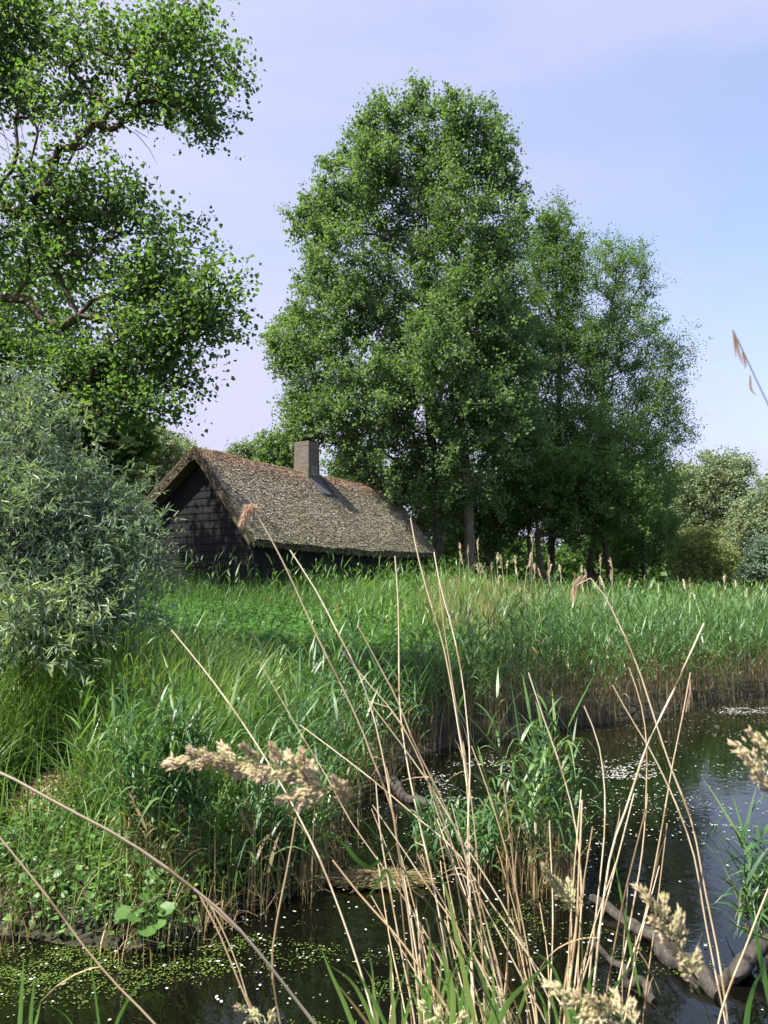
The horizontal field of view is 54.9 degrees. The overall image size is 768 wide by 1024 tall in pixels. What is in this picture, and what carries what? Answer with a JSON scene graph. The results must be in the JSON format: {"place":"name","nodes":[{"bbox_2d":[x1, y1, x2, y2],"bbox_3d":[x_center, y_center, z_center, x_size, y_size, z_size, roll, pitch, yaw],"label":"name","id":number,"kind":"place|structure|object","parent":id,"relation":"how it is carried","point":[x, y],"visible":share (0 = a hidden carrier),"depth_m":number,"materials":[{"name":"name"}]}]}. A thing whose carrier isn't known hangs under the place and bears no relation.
{"place":"outdoors","nodes":[
{"label":"outdoors","id":0,"kind":"place"},
{"bbox_2d":[0,692,767,1023],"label":"water","id":1,"kind":"structure","parent":0,"point":[318,922],"depth_m":4.89,"materials":[{"name":"black liquid"}]},
{"bbox_2d":[114,893,174,949],"bbox_3d":[-1.424,2.492,4.409,0.318,0.319,0.280,-4,-7,35],"label":"water dock","id":2,"kind":"object","parent":1,"relation":"on","point":[131,916],"visible":0.91,"depth_m":4.40,"materials":[{"name":"green plant"}]},
{"bbox_2d":[206,738,350,895],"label":"reed clump","id":3,"kind":"object","parent":1,"relation":"on","point":[286,835],"visible":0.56,"depth_m":5.33,"materials":[{"name":"plant"}]},
{"bbox_2d":[0,842,723,1023],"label":"duckweed","id":4,"kind":"object","parent":1,"relation":"on","point":[55,972],"visible":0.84,"depth_m":4.28,"materials":[{"name":"plant"}]},
{"bbox_2d":[316,865,440,893],"bbox_3d":[-0.044,2.683,5.448,0.912,0.068,0.530,0,-5,0],"label":"reed mat","id":5,"kind":"object","parent":1,"relation":"on","point":[363,877],"visible":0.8,"depth_m":5.41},
{"bbox_2d":[0,698,767,1020],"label":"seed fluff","id":6,"kind":"object","parent":1,"relation":"on","point":[216,996],"visible":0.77,"depth_m":5.30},
{"bbox_2d":[357,773,445,817],"bbox_3d":[0.142,2.882,7.683,0.225,0.207,1.856,4,-7,-38],"label":"fallen log","id":7,"kind":"object","parent":1,"relation":"on","point":[397,788],"visible":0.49,"depth_m":7.59,"materials":[{"name":"grey wood"}]},
{"bbox_2d":[398,773,536,881],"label":"reed clump","id":8,"kind":"object","parent":1,"relation":"on","point":[486,848],"visible":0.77,"depth_m":5.70,"materials":[{"name":"plant"}]},
{"bbox_2d":[445,661,613,903],"bbox_3d":[1.167,1.938,5.539,1.339,1.693,1.233,4,-7,-33],"label":"reed clump","id":9,"kind":"object","parent":1,"relation":"on","point":[548,796],"visible":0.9,"depth_m":5.38,"materials":[{"name":"plant"}]},
{"bbox_2d":[590,940,656,1003],"bbox_3d":[1.327,2.579,4.156,0.103,0.114,0.582,2,-6,-16],"label":"fallen pole","id":10,"kind":"object","parent":1,"relation":"on","point":[651,997],"visible":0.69,"depth_m":4.02,"materials":[{"name":"wood"}]},
{"bbox_2d":[589,894,722,998],"bbox_3d":[1.691,2.565,4.546,0.285,0.249,1.233,1,-6,-15],"label":"fallen log","id":11,"kind":"object","parent":1,"relation":"on","point":[705,978],"visible":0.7,"depth_m":4.32,"materials":[{"name":"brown wood"}]},
{"bbox_2d":[697,777,767,957],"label":"reed clump","id":12,"kind":"object","parent":1,"relation":"on","point":[754,898],"visible":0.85,"depth_m":4.52,"materials":[{"name":"plant"}]},
{"bbox_2d":[714,933,767,987],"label":"fallen log","id":13,"kind":"object","parent":1,"relation":"on","point":[749,962],"visible":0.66,"depth_m":4.09,"materials":[{"name":"grey wood"}]},
{"bbox_2d":[0,584,767,947],"bbox_3d":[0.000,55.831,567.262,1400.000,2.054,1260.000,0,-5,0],"label":"ground","id":14,"kind":"structure","parent":0,"point":[96,934],"depth_m":9.78,"materials":[{"name":"soil"}]},
{"bbox_2d":[1,767,93,828],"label":"straw heap","id":15,"kind":"object","parent":14,"relation":"on","point":[32,793],"visible":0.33,"depth_m":5.92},
{"bbox_2d":[0,229,115,393],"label":"maple tree","id":16,"kind":"object","parent":14,"relation":"on","point":[46,304],"visible":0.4,"depth_m":20.04,"materials":[{"name":"green plant"}]},
{"bbox_2d":[0,359,135,708],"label":"willow bush","id":17,"kind":"object","parent":14,"relation":"on","point":[24,599],"visible":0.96,"depth_m":6.16,"materials":[{"name":"green plant"}]},
{"bbox_2d":[0,837,155,1023],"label":"dry reed stalk","id":18,"kind":"object","parent":14,"relation":"on","point":[83,945],"visible":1,"depth_m":1.14,"materials":[{"name":"plant"}]},
{"bbox_2d":[0,403,163,556],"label":"elder bush","id":19,"kind":"object","parent":14,"relation":"on","point":[132,444],"visible":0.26,"depth_m":10.65,"materials":[{"name":"green plant"}]},
{"bbox_2d":[17,956,154,1023],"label":"green shoot","id":20,"kind":"object","parent":14,"relation":"on","point":[20,1012],"visible":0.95,"depth_m":1.23,"materials":[{"name":"green plant"}]},
{"bbox_2d":[0,352,202,690],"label":"willow bush","id":21,"kind":"object","parent":14,"relation":"on","point":[56,536],"visible":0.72,"depth_m":7.12,"materials":[{"name":"green plant"}]},
{"bbox_2d":[0,0,267,456],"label":"poplar tree","id":22,"kind":"object","parent":14,"relation":"on","point":[85,371],"visible":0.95,"depth_m":9.38,"materials":[{"name":"green plant"}]},
{"bbox_2d":[121,414,191,503],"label":"willow tree","id":23,"kind":"object","parent":14,"relation":"on","point":[167,458],"visible":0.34,"depth_m":43.85,"materials":[{"name":"green plant"}]},
{"bbox_2d":[0,772,316,1023],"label":"dry reed stalk","id":24,"kind":"object","parent":14,"relation":"on","point":[221,913],"visible":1,"depth_m":1.04,"materials":[{"name":"plant"}]},
{"bbox_2d":[320,946,386,1023],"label":"green shoot","id":25,"kind":"object","parent":24,"relation":"attached to","point":[347,1010],"visible":1,"depth_m":1.09,"materials":[{"name":"green plant"}]},
{"bbox_2d":[322,831,395,899],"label":"green shoot","id":26,"kind":"object","parent":24,"relation":"attached to","point":[357,859],"visible":1,"depth_m":1.06,"materials":[{"name":"green plant"}]},
{"bbox_2d":[86,663,264,907],"bbox_3d":[-1.398,1.825,5.097,1.256,1.557,1.162,0,-5,0],"label":"reed clump","id":27,"kind":"object","parent":14,"relation":"on","point":[177,782],"visible":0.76,"depth_m":4.94,"materials":[{"name":"plant"}]},
{"bbox_2d":[0,710,385,956],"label":"ground cover","id":28,"kind":"object","parent":14,"relation":"on","point":[85,879],"visible":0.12,"depth_m":4.93,"materials":[{"name":"green plant"}]},
{"bbox_2d":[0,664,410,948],"bbox_3d":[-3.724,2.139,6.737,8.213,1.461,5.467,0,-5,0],"label":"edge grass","id":29,"kind":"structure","parent":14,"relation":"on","point":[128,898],"depth_m":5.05,"materials":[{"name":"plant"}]},
{"bbox_2d":[0,735,424,968],"bbox_3d":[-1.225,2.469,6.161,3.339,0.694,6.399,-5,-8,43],"label":"straw litter","id":30,"kind":"object","parent":14,"relation":"on","point":[143,925],"visible":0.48,"depth_m":4.79,"materials":[{"name":"brown plant"}]},
{"bbox_2d":[223,435,256,459],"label":"willow tree","id":31,"kind":"object","parent":14,"relation":"on","point":[239,450],"visible":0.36,"depth_m":52.27,"materials":[{"name":"green plant"}]},
{"bbox_2d":[0,590,495,859],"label":"meadow grass","id":32,"kind":"structure","parent":14,"relation":"on","point":[41,693],"depth_m":6.45,"materials":[{"name":"plant"}]},
{"bbox_2d":[233,1002,275,1023],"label":"flowering grass","id":33,"kind":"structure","parent":14,"relation":"on","point":[249,1018],"depth_m":0.90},
{"bbox_2d":[244,424,294,468],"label":"poplar sapling","id":34,"kind":"object","parent":14,"relation":"on","point":[268,451],"visible":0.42,"depth_m":39.90,"materials":[{"name":"green plant"}]},
{"bbox_2d":[171,630,375,1023],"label":"dry reed stalk","id":35,"kind":"object","parent":14,"relation":"on","point":[314,848],"visible":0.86,"depth_m":1.44,"materials":[{"name":"plant"}]},
{"bbox_2d":[128,441,437,604],"bbox_3d":[-3.063,0.642,27.335,5.544,6.410,11.581,-3,-6,31],"label":"thatched hut","id":36,"kind":"object","parent":14,"relation":"on","point":[308,513],"visible":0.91,"depth_m":23.44,"materials":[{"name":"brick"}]},
{"bbox_2d":[272,817,296,1023],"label":"dry reed stalk","id":37,"kind":"object","parent":14,"relation":"on","point":[275,995],"visible":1,"depth_m":1.14,"materials":[{"name":"plant"}]},
{"bbox_2d":[11,545,572,678],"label":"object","id":38,"kind":"structure","parent":14,"relation":"on","point":[304,594],"depth_m":19.95,"materials":[{"name":"plant"}]},
{"bbox_2d":[100,594,512,701],"bbox_3d":[-2.623,2.366,14.095,11.104,1.746,12.487,0,-5,0],"label":"nettle bed","id":39,"kind":"object","parent":14,"relation":"on","point":[304,617],"visible":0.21,"depth_m":14.26,"materials":[{"name":"green plant"}]},
{"bbox_2d":[236,503,419,1020],"bbox_3d":[-0.096,1.037,1.447,0.410,2.129,0.147,-2,-6,20],"label":"dry reed stalk","id":40,"kind":"object","parent":14,"relation":"on","point":[248,509],"visible":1,"depth_m":1.50,"materials":[{"name":"plant"}]},
{"bbox_2d":[160,740,499,1023],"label":"flowering grass","id":41,"kind":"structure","parent":14,"relation":"on","point":[304,774],"depth_m":0.75,"materials":[{"name":"plant"}]},
{"bbox_2d":[290,550,424,1020],"bbox_3d":[-0.021,1.089,1.504,0.431,2.032,0.092,-4,-7,38],"label":"dry reed stalk","id":42,"kind":"object","parent":14,"relation":"on","point":[384,767],"visible":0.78,"depth_m":1.57,"materials":[{"name":"plant"}]},
{"bbox_2d":[259,661,463,1007],"bbox_3d":[0.014,1.206,1.461,0.650,1.771,0.026,-3,-6,26],"label":"dry reed stalk","id":43,"kind":"object","parent":14,"relation":"on","point":[348,816],"visible":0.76,"depth_m":1.56,"materials":[{"name":"plant"}]},
{"bbox_2d":[255,67,498,580],"bbox_3d":[-0.393,-8.128,33.708,10.959,24.366,9.866,0,-5,0],"label":"poplar tree","id":44,"kind":"object","parent":14,"relation":"on","point":[391,395],"visible":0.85,"depth_m":32.57,"materials":[{"name":"green plant"}]},
{"bbox_2d":[319,442,454,578],"bbox_3d":[-0.123,0.311,38.254,8.302,8.474,5.350,0,-5,0],"label":"shade tree","id":45,"kind":"object","parent":14,"relation":"on","point":[414,516],"visible":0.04,"depth_m":37.60,"materials":[{"name":"green plant"}]},
{"bbox_2d":[332,860,449,1014],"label":"dry reed stalk","id":46,"kind":"object","parent":14,"relation":"on","point":[405,947],"visible":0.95,"depth_m":1.28,"materials":[{"name":"plant"}]},
{"bbox_2d":[380,948,417,1023],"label":"green shoot","id":47,"kind":"object","parent":46,"relation":"attached to","point":[393,1016],"visible":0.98,"depth_m":1.24,"materials":[{"name":"green plant"}]},
{"bbox_2d":[437,923,493,1023],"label":"green shoot","id":48,"kind":"object","parent":46,"relation":"attached to","point":[463,998],"visible":0.69,"depth_m":1.29,"materials":[{"name":"green plant"}]},
{"bbox_2d":[375,782,415,1023],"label":"dry reed stalk","id":49,"kind":"object","parent":14,"relation":"on","point":[393,906],"visible":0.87,"depth_m":1.38,"materials":[{"name":"plant"}]},
{"bbox_2d":[388,925,460,1023],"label":"green shoot","id":50,"kind":"object","parent":49,"relation":"attached to","point":[428,963],"visible":0.7,"depth_m":1.32,"materials":[{"name":"green plant"}]},
{"bbox_2d":[38,527,767,593],"bbox_3d":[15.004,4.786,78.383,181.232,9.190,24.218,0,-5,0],"label":"reeds","id":51,"kind":"object","parent":14,"relation":"on","point":[567,565],"visible":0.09,"depth_m":78.72,"materials":[{"name":"green plant"}]},
{"bbox_2d":[394,556,447,963],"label":"dry reed stalk","id":52,"kind":"object","parent":14,"relation":"on","point":[424,845],"visible":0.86,"depth_m":1.55,"materials":[{"name":"plant"}]},
{"bbox_2d":[369,701,490,1012],"bbox_3d":[0.119,1.245,1.431,0.324,1.708,0.037,-3,-6,27],"label":"dry reed stalk","id":53,"kind":"object","parent":14,"relation":"on","point":[450,840],"visible":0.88,"depth_m":1.49,"materials":[{"name":"plant"}]},
{"bbox_2d":[357,625,508,1021],"bbox_3d":[0.132,1.165,1.432,0.399,1.868,0.042,-2,-6,20],"label":"dry reed stalk","id":54,"kind":"object","parent":14,"relation":"on","point":[443,803],"visible":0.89,"depth_m":1.51,"materials":[{"name":"plant"}]},
{"bbox_2d":[300,725,574,1023],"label":"dry reed stalk","id":55,"kind":"object","parent":14,"relation":"on","point":[489,901],"visible":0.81,"depth_m":1.55,"materials":[{"name":"plant"}]},
{"bbox_2d":[410,518,472,1023],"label":"dry reed stalk","id":56,"kind":"object","parent":14,"relation":"on","point":[462,754],"visible":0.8,"depth_m":1.60,"materials":[{"name":"plant"}]},
{"bbox_2d":[341,650,546,1023],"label":"dry reed stalk","id":57,"kind":"object","parent":14,"relation":"on","point":[455,850],"visible":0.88,"depth_m":1.50,"materials":[{"name":"plant"}]},
{"bbox_2d":[494,854,651,1023],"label":"green shoot","id":58,"kind":"object","parent":57,"relation":"attached to","point":[624,974],"visible":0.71,"depth_m":1.42,"materials":[{"name":"green plant"}]},
{"bbox_2d":[415,918,488,1019],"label":"dry reed stalk","id":59,"kind":"object","parent":14,"relation":"on","point":[452,974],"visible":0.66,"depth_m":1.44,"materials":[{"name":"plant"}]},
{"bbox_2d":[434,552,474,1006],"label":"dry reed stalk","id":60,"kind":"object","parent":14,"relation":"on","point":[468,741],"visible":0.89,"depth_m":1.53,"materials":[{"name":"plant"}]},
{"bbox_2d":[430,584,485,1023],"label":"dry reed stalk","id":61,"kind":"object","parent":14,"relation":"on","point":[470,793],"visible":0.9,"depth_m":1.59,"materials":[{"name":"plant"}]},
{"bbox_2d":[368,701,559,1023],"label":"dry reed stalk","id":62,"kind":"object","parent":14,"relation":"on","point":[519,939],"visible":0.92,"depth_m":1.48,"materials":[{"name":"plant"}]},
{"bbox_2d":[412,472,528,583],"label":"shade tree","id":63,"kind":"object","parent":14,"relation":"on","point":[496,539],"visible":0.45,"depth_m":34.53,"materials":[{"name":"green plant"}]},
{"bbox_2d":[432,813,521,1023],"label":"dry reed stalk","id":64,"kind":"object","parent":14,"relation":"on","point":[476,924],"visible":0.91,"depth_m":1.37,"materials":[{"name":"plant"}]},
{"bbox_2d":[400,863,554,1023],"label":"green shoot","id":65,"kind":"object","parent":14,"relation":"on","point":[505,1007],"visible":0.96,"depth_m":1.14,"materials":[{"name":"green plant"}]},
{"bbox_2d":[396,78,569,583],"bbox_3d":[4.240,-7.683,31.646,7.545,23.233,7.765,0,-5,0],"label":"poplar tree","id":66,"kind":"object","parent":14,"relation":"on","point":[509,411],"visible":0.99,"depth_m":31.33,"materials":[{"name":"green plant"}]},
{"bbox_2d":[205,564,767,921],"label":"reed bed","id":67,"kind":"object","parent":14,"relation":"on","point":[671,628],"visible":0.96,"depth_m":11.62,"materials":[{"name":"plant"}]},
{"bbox_2d":[211,558,767,725],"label":"tall grass","id":68,"kind":"structure","parent":14,"relation":"on","point":[437,605],"depth_m":16.84,"materials":[{"name":"plant"}]},
{"bbox_2d":[430,445,555,570],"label":"shade tree","id":69,"kind":"object","parent":14,"relation":"on","point":[516,544],"visible":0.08,"depth_m":43.82,"materials":[{"name":"green plant"}]},
{"bbox_2d":[471,746,537,1023],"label":"dry reed stalk","id":70,"kind":"object","parent":14,"relation":"on","point":[515,890],"visible":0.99,"depth_m":1.43,"materials":[{"name":"plant"}]},
{"bbox_2d":[468,236,541,582],"bbox_3d":[5.529,-5.061,36.600,4.660,19.080,6.123,0,-5,0],"label":"poplar tree","id":71,"kind":"object","parent":14,"relation":"on","point":[490,468],"visible":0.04,"depth_m":36.45,"materials":[{"name":"green plant"}]},
{"bbox_2d":[503,782,551,1023],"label":"dry reed stalk","id":72,"kind":"object","parent":14,"relation":"on","point":[524,978],"visible":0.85,"depth_m":1.47,"materials":[{"name":"plant"}]},
{"bbox_2d":[482,394,577,589],"bbox_3d":[6.882,-0.683,35.388,4.558,10.517,4.184,0,-5,0],"label":"young tree","id":73,"kind":"object","parent":14,"relation":"on","point":[552,409],"visible":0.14,"depth_m":34.88,"materials":[{"name":"green plant"}]},
{"bbox_2d":[528,672,581,1000],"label":"dry reed stalk","id":74,"kind":"object","parent":14,"relation":"on","point":[574,823],"visible":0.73,"depth_m":1.50,"materials":[{"name":"plant"}]},
{"bbox_2d":[471,185,645,589],"bbox_3d":[8.867,-6.509,38.819,9.295,22.723,7.465,-2,-6,16],"label":"poplar tree","id":75,"kind":"object","parent":14,"relation":"on","point":[557,343],"visible":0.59,"depth_m":38.32,"materials":[{"name":"green plant"}]},
{"bbox_2d":[540,861,582,1013],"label":"flowering grass","id":76,"kind":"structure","parent":14,"relation":"on","point":[557,882],"depth_m":1.00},
{"bbox_2d":[474,427,664,593],"bbox_3d":[8.536,0.347,34.156,9.102,8.578,5.198,0,-5,0],"label":"shade tree","id":77,"kind":"object","parent":14,"relation":"on","point":[573,476],"visible":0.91,"depth_m":33.57,"materials":[{"name":"green plant"}]},
{"bbox_2d":[563,800,596,1023],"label":"dry reed stalk","id":78,"kind":"object","parent":14,"relation":"on","point":[575,931],"visible":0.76,"depth_m":1.27,"materials":[{"name":"plant"}]},
{"bbox_2d":[516,949,597,1023],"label":"green shoot","id":79,"kind":"object","parent":78,"relation":"attached to","point":[570,1013],"visible":0.62,"depth_m":1.19,"materials":[{"name":"green plant"}]},
{"bbox_2d":[541,976,639,1023],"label":"flowering grass","id":80,"kind":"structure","parent":14,"relation":"on","point":[594,1015],"depth_m":0.68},
{"bbox_2d":[525,396,682,589],"bbox_3d":[10.475,-0.541,36.370,8.497,10.628,6.370,0,-5,0],"label":"shade tree","id":81,"kind":"object","parent":14,"relation":"on","point":[640,441],"visible":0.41,"depth_m":36.08,"materials":[{"name":"green plant"}]},
{"bbox_2d":[573,793,634,1017],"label":"dry reed stalk","id":82,"kind":"object","parent":14,"relation":"on","point":[591,948],"visible":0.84,"depth_m":1.44,"materials":[{"name":"plant"}]},
{"bbox_2d":[535,454,692,596],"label":"shade tree","id":83,"kind":"object","parent":14,"relation":"on","point":[594,576],"visible":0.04,"depth_m":45.66,"materials":[{"name":"green plant"}]},
{"bbox_2d":[540,623,704,1010],"bbox_3d":[0.454,1.156,1.385,0.342,1.881,0.049,0,-5,5],"label":"dry reed stalk","id":84,"kind":"object","parent":14,"relation":"on","point":[618,826],"visible":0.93,"depth_m":1.42,"materials":[{"name":"plant"}]},
{"bbox_2d":[584,706,661,996],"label":"dry reed stalk","id":85,"kind":"object","parent":14,"relation":"on","point":[602,856],"visible":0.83,"depth_m":1.51,"materials":[{"name":"plant"}]},
{"bbox_2d":[603,809,646,1023],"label":"dry reed stalk","id":86,"kind":"object","parent":14,"relation":"on","point":[626,887],"visible":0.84,"depth_m":1.40,"materials":[{"name":"plant"}]},
{"bbox_2d":[567,460,693,600],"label":"shade tree","id":87,"kind":"object","parent":14,"relation":"on","point":[619,560],"visible":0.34,"depth_m":41.13,"materials":[{"name":"green plant"}]},
{"bbox_2d":[609,667,661,1018],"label":"dry reed stalk","id":88,"kind":"object","parent":14,"relation":"on","point":[646,795],"visible":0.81,"depth_m":1.59,"materials":[{"name":"plant"}]},
{"bbox_2d":[567,222,713,596],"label":"poplar tree","id":89,"kind":"object","parent":14,"relation":"on","point":[658,387],"visible":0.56,"depth_m":40.33,"materials":[{"name":"green plant"}]},
{"bbox_2d":[606,672,691,1016],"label":"dry reed stalk","id":90,"kind":"object","parent":14,"relation":"on","point":[656,859],"visible":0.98,"depth_m":1.54,"materials":[{"name":"plant"}]},
{"bbox_2d":[571,575,728,1023],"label":"dry reed stalk","id":91,"kind":"object","parent":14,"relation":"on","point":[575,584],"visible":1,"depth_m":1.62,"materials":[{"name":"plant"}]},
{"bbox_2d":[723,894,767,1023],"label":"green shoot","id":92,"kind":"object","parent":91,"relation":"attached to","point":[763,974],"visible":0.95,"depth_m":1.52,"materials":[{"name":"green plant"}]},
{"bbox_2d":[612,685,726,1023],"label":"dry reed stalk","id":93,"kind":"object","parent":14,"relation":"on","point":[717,982],"visible":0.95,"depth_m":1.48,"materials":[{"name":"plant"}]},
{"bbox_2d":[648,452,701,594],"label":"willow tree","id":94,"kind":"object","parent":14,"relation":"on","point":[674,508],"visible":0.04,"depth_m":59.73,"materials":[{"name":"green plant"}]},
{"bbox_2d":[659,524,707,594],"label":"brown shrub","id":95,"kind":"object","parent":14,"relation":"on","point":[667,567],"visible":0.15,"depth_m":47.84,"materials":[{"name":"green plant"}]},
{"bbox_2d":[667,521,747,601],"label":"yellow shrub","id":96,"kind":"object","parent":14,"relation":"on","point":[713,554],"visible":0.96,"depth_m":36.48,"materials":[{"name":"green plant"}]},
{"bbox_2d":[668,445,762,593],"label":"willow tree","id":97,"kind":"object","parent":14,"relation":"on","point":[718,479],"visible":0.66,"depth_m":55.26,"materials":[{"name":"green plant"}]},
{"bbox_2d":[717,889,767,1023],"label":"dry reed stalk","id":98,"kind":"object","parent":14,"relation":"on","point":[737,966],"visible":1,"depth_m":1.31,"materials":[{"name":"plant"}]},
{"bbox_2d":[721,465,767,585],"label":"willow tree","id":99,"kind":"object","parent":14,"relation":"on","point":[751,512],"visible":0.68,"depth_m":51.65,"materials":[{"name":"green plant"}]},
{"bbox_2d":[730,527,767,592],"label":"blue shrub","id":100,"kind":"object","parent":14,"relation":"on","point":[756,555],"visible":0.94,"depth_m":39.68,"materials":[{"name":"green plant"}]},
{"bbox_2d":[732,330,767,403],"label":"dry reed stalk","id":101,"kind":"object","parent":14,"relation":"on","point":[736,342],"visible":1,"depth_m":0.64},
{"bbox_2d":[0,0,767,572],"label":"sky","id":102,"kind":"structure","parent":0,"point":[651,116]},
{"bbox_2d":[417,999,468,1023],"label":"flowering grass","id":103,"kind":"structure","parent":0,"point":[439,1008],"depth_m":0.90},
{"bbox_2d":[449,958,550,1023],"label":"green shoot","id":104,"kind":"object","parent":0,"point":[488,994],"visible":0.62,"depth_m":1.43,"materials":[{"name":"green plant"}]},
{"bbox_2d":[629,883,709,1023],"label":"flowering grass","id":105,"kind":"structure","parent":0,"point":[677,922],"depth_m":0.69,"materials":[{"name":"plant"}]},
{"bbox_2d":[727,724,767,797],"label":"flowering grass","id":106,"kind":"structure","parent":0,"point":[760,741],"depth_m":0.73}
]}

